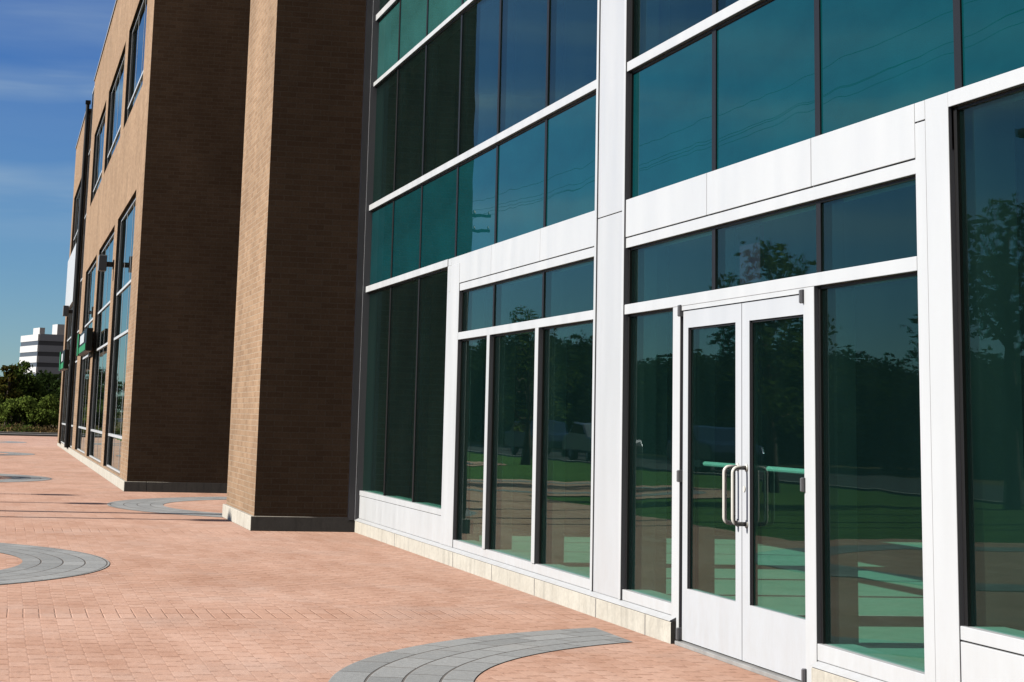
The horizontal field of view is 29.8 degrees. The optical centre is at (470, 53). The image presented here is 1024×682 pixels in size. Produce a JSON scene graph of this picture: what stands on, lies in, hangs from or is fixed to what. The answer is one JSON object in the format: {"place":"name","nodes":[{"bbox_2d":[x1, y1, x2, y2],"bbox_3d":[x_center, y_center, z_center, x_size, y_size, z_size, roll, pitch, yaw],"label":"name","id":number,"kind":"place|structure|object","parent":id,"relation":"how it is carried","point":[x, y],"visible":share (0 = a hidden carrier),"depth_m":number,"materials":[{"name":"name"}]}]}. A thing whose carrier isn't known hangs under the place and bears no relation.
{"place":"outdoors","nodes":[
{"label":"outdoors","id":0,"kind":"place"},
{"bbox_2d":[0,423,57,432],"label":"bank grass","id":1,"kind":"structure","parent":0,"point":[51,429],"depth_m":107.15,"materials":[{"name":"green plant"}]},
{"bbox_2d":[0,0,115,376],"label":"sky","id":2,"kind":"structure","parent":0,"point":[50,50],"materials":[{"name":"blue"}]},
{"bbox_2d":[57,0,454,504],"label":"brick building","id":3,"kind":"structure","parent":0,"point":[146,394],"depth_m":34.40,"materials":[{"name":"brown brick"}]},
{"bbox_2d":[59,349,69,370],"bbox_3d":[-13.515,10.248,64.205,0.335,0.632,4.120,4,-11,-13],"label":"shop sign","id":4,"kind":"object","parent":3,"relation":"attached to","point":[64,361],"visible":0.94,"depth_m":62.27,"materials":[{"name":"green plastic"}]},
{"bbox_2d":[61,306,72,443],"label":"window","id":5,"kind":"structure","parent":3,"relation":"in","point":[70,315],"depth_m":68.35,"materials":[{"name":"glass"}]},
{"bbox_2d":[63,305,72,315],"bbox_3d":[-13.216,8.449,63.084,0.340,0.340,0.340,4,-11,-13],"label":"wall lamp","id":6,"kind":"object","parent":3,"relation":"attached to","point":[66,311],"visible":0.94,"depth_m":62.91,"materials":[{"name":"metal"}]},
{"bbox_2d":[73,187,80,248],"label":"window","id":7,"kind":"structure","parent":3,"relation":"in","point":[78,196],"depth_m":69.39,"materials":[{"name":"glass"}]},
{"bbox_2d":[70,86,94,446],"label":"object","id":8,"kind":"structure","parent":3,"relation":"in","point":[94,86],"depth_m":62.30,"materials":[{"name":"metal"}]},
{"bbox_2d":[77,328,95,355],"bbox_3d":[-10.270,7.735,51.448,0.335,0.592,5.320,4,-11,-13],"label":"shop sign","id":9,"kind":"object","parent":3,"relation":"attached to","point":[85,341],"visible":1,"depth_m":49.65,"materials":[{"name":"green plastic"}]},
{"bbox_2d":[77,259,96,453],"bbox_3d":[-10.785,8.576,54.294,0.088,5.260,7.100,4,-11,-13],"label":"window","id":10,"kind":"structure","parent":3,"relation":"in","point":[92,272],"depth_m":55.35,"materials":[{"name":"glass"}]},
{"bbox_2d":[93,110,105,198],"bbox_3d":[-10.639,2.955,55.366,0.088,2.210,7.100,4,-11,-13],"label":"window","id":11,"kind":"structure","parent":3,"relation":"in","point":[100,135],"depth_m":56.47,"materials":[{"name":"blue glass"}]},
{"bbox_2d":[89,232,113,462],"bbox_3d":[-8.799,7.069,46.126,0.088,5.260,7.380,4,-11,-13],"label":"window","id":12,"kind":"structure","parent":3,"relation":"in","point":[105,277],"depth_m":46.85,"materials":[{"name":"blue glass"}]},
{"bbox_2d":[97,255,113,271],"bbox_3d":[-8.021,4.611,42.262,0.340,0.340,0.340,4,-11,-13],"label":"wall lamp","id":13,"kind":"object","parent":3,"relation":"attached to","point":[103,264],"visible":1,"depth_m":42.09,"materials":[{"name":"metal"}]},
{"bbox_2d":[107,54,124,165],"bbox_3d":[-8.653,1.448,47.198,0.088,2.210,7.380,4,-11,-13],"label":"window","id":14,"kind":"structure","parent":3,"relation":"in","point":[117,91],"depth_m":48.03,"materials":[{"name":"blue glass"}]},
{"bbox_2d":[107,197,135,472],"bbox_3d":[-6.947,5.665,38.513,0.088,5.260,6.100,4,-11,-13],"label":"window","id":15,"kind":"structure","parent":3,"relation":"in","point":[128,220],"depth_m":39.18,"materials":[{"name":"blue glass"}]},
{"bbox_2d":[127,0,146,119],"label":"window","id":16,"kind":"structure","parent":3,"relation":"in","point":[139,30],"depth_m":40.35,"materials":[{"name":"blue glass"}]},
{"bbox_2d":[0,435,778,681],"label":"plaza","id":17,"kind":"structure","parent":0,"point":[163,597],"depth_m":13.90,"materials":[{"name":"brick"}]},
{"bbox_2d":[107,497,226,516],"bbox_3d":[-4.009,6.684,28.374,2.680,0.001,7.480,4,-11,-13],"label":"paving ring","id":18,"kind":"object","parent":17,"relation":"on","point":[155,505],"visible":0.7,"depth_m":28.12,"materials":[{"name":"grey stone"}]},
{"bbox_2d":[222,0,396,531],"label":"brick pier","id":19,"kind":"structure","parent":17,"relation":"on","point":[290,434],"depth_m":23.65,"materials":[{"name":"brick"}]},
{"bbox_2d":[328,628,631,681],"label":"paving ring","id":20,"kind":"object","parent":17,"relation":"on","point":[471,659],"visible":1,"depth_m":11.19,"materials":[{"name":"grey stone"}]},
{"label":"ground","id":21,"kind":"structure","parent":0,"visible":0},
{"bbox_2d":[0,363,24,424],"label":"broadleaf tree","id":22,"kind":"object","parent":21,"relation":"on","point":[8,391],"visible":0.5,"depth_m":114.93,"materials":[{"name":"green plant"}]},
{"bbox_2d":[0,398,30,425],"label":"shrub","id":23,"kind":"object","parent":21,"relation":"on","point":[9,408],"visible":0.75,"depth_m":109.49,"materials":[{"name":"green plant"}]},
{"bbox_2d":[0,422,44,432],"bbox_3d":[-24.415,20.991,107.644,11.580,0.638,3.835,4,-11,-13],"label":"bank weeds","id":24,"kind":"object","parent":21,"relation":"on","point":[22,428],"visible":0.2,"depth_m":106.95,"materials":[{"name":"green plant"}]},
{"bbox_2d":[0,360,55,426],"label":"broadleaf tree","id":25,"kind":"object","parent":21,"relation":"on","point":[32,387],"visible":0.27,"depth_m":118.67,"materials":[{"name":"green plant"}]},
{"bbox_2d":[0,433,57,436],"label":"kerb","id":26,"kind":"structure","parent":21,"relation":"on","point":[13,434],"depth_m":97.16,"materials":[{"name":"concrete"}]},
{"bbox_2d":[0,432,57,433],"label":"kerb","id":27,"kind":"structure","parent":21,"relation":"on","point":[28,433],"depth_m":104.79,"materials":[{"name":"concrete"}]},
{"bbox_2d":[18,393,59,426],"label":"shrub","id":28,"kind":"object","parent":21,"relation":"on","point":[40,416],"visible":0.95,"depth_m":109.00,"materials":[{"name":"green plant"}]},
{"bbox_2d":[22,369,60,427],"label":"broadleaf tree","id":29,"kind":"object","parent":21,"relation":"on","point":[44,378],"visible":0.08,"depth_m":143.24,"materials":[{"name":"green plant"}]},
{"bbox_2d":[19,324,64,390],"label":"office block","id":30,"kind":"structure","parent":21,"relation":"on","point":[40,349],"depth_m":581.52,"materials":[{"name":"white concrete"}]},
{"bbox_2d":[49,374,61,425],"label":"broadleaf tree","id":31,"kind":"object","parent":21,"relation":"on","point":[56,385],"visible":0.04,"depth_m":123.28,"materials":[{"name":"green plant"}]},
{"bbox_2d":[348,0,1023,681],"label":"glass building","id":32,"kind":"structure","parent":21,"relation":"on","point":[802,460],"depth_m":13.61,"materials":[{"name":"glass"}]},
{"bbox_2d":[682,303,757,659],"bbox_3d":[1.486,2.583,11.759,0.221,2.048,1.022,4,-11,-13],"label":"door","id":33,"kind":"structure","parent":32,"relation":"in","point":[711,621],"depth_m":11.80,"materials":[{"name":"metal"}]},
{"bbox_2d":[736,225,763,285],"bbox_3d":[1.702,1.272,12.025,0.025,0.342,0.660,4,-11,-13],"label":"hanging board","id":34,"kind":"object","parent":32,"relation":"hanging from","point":[749,255],"visible":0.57,"depth_m":11.87,"materials":[{"name":"glass"}]},
{"bbox_2d":[731,295,805,679],"bbox_3d":[1.721,2.404,10.790,0.221,2.048,0.988,4,-11,-13],"label":"door","id":35,"kind":"structure","parent":32,"relation":"in","point":[774,640],"depth_m":11.06,"materials":[{"name":"metal"}]},
{"label":"paved bay","id":36,"kind":"structure","parent":0,"visible":0},
{"bbox_2d":[0,543,109,583],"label":"paving ring","id":37,"kind":"object","parent":36,"relation":"on","point":[38,563],"visible":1,"depth_m":17.10,"materials":[{"name":"grey stone"}]},
{"label":"paved bay","id":38,"kind":"structure","parent":0,"visible":0},
{"bbox_2d":[0,474,51,481],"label":"paving ring","id":39,"kind":"object","parent":38,"relation":"on","point":[18,478],"visible":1,"depth_m":37.89,"materials":[{"name":"grey stone"}]},
{"label":"paved bay","id":40,"kind":"structure","parent":0,"visible":0},
{"bbox_2d":[0,452,33,454],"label":"paving ring","id":41,"kind":"object","parent":40,"relation":"on","point":[13,453],"visible":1,"depth_m":58.43,"materials":[{"name":"grey stone"}]},
{"label":"paved bay","id":42,"kind":"structure","parent":0,"visible":0},
{"bbox_2d":[0,441,26,442],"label":"paving ring","id":43,"kind":"object","parent":42,"relation":"on","point":[12,442],"visible":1,"depth_m":77.70,"materials":[{"name":"grey stone"}]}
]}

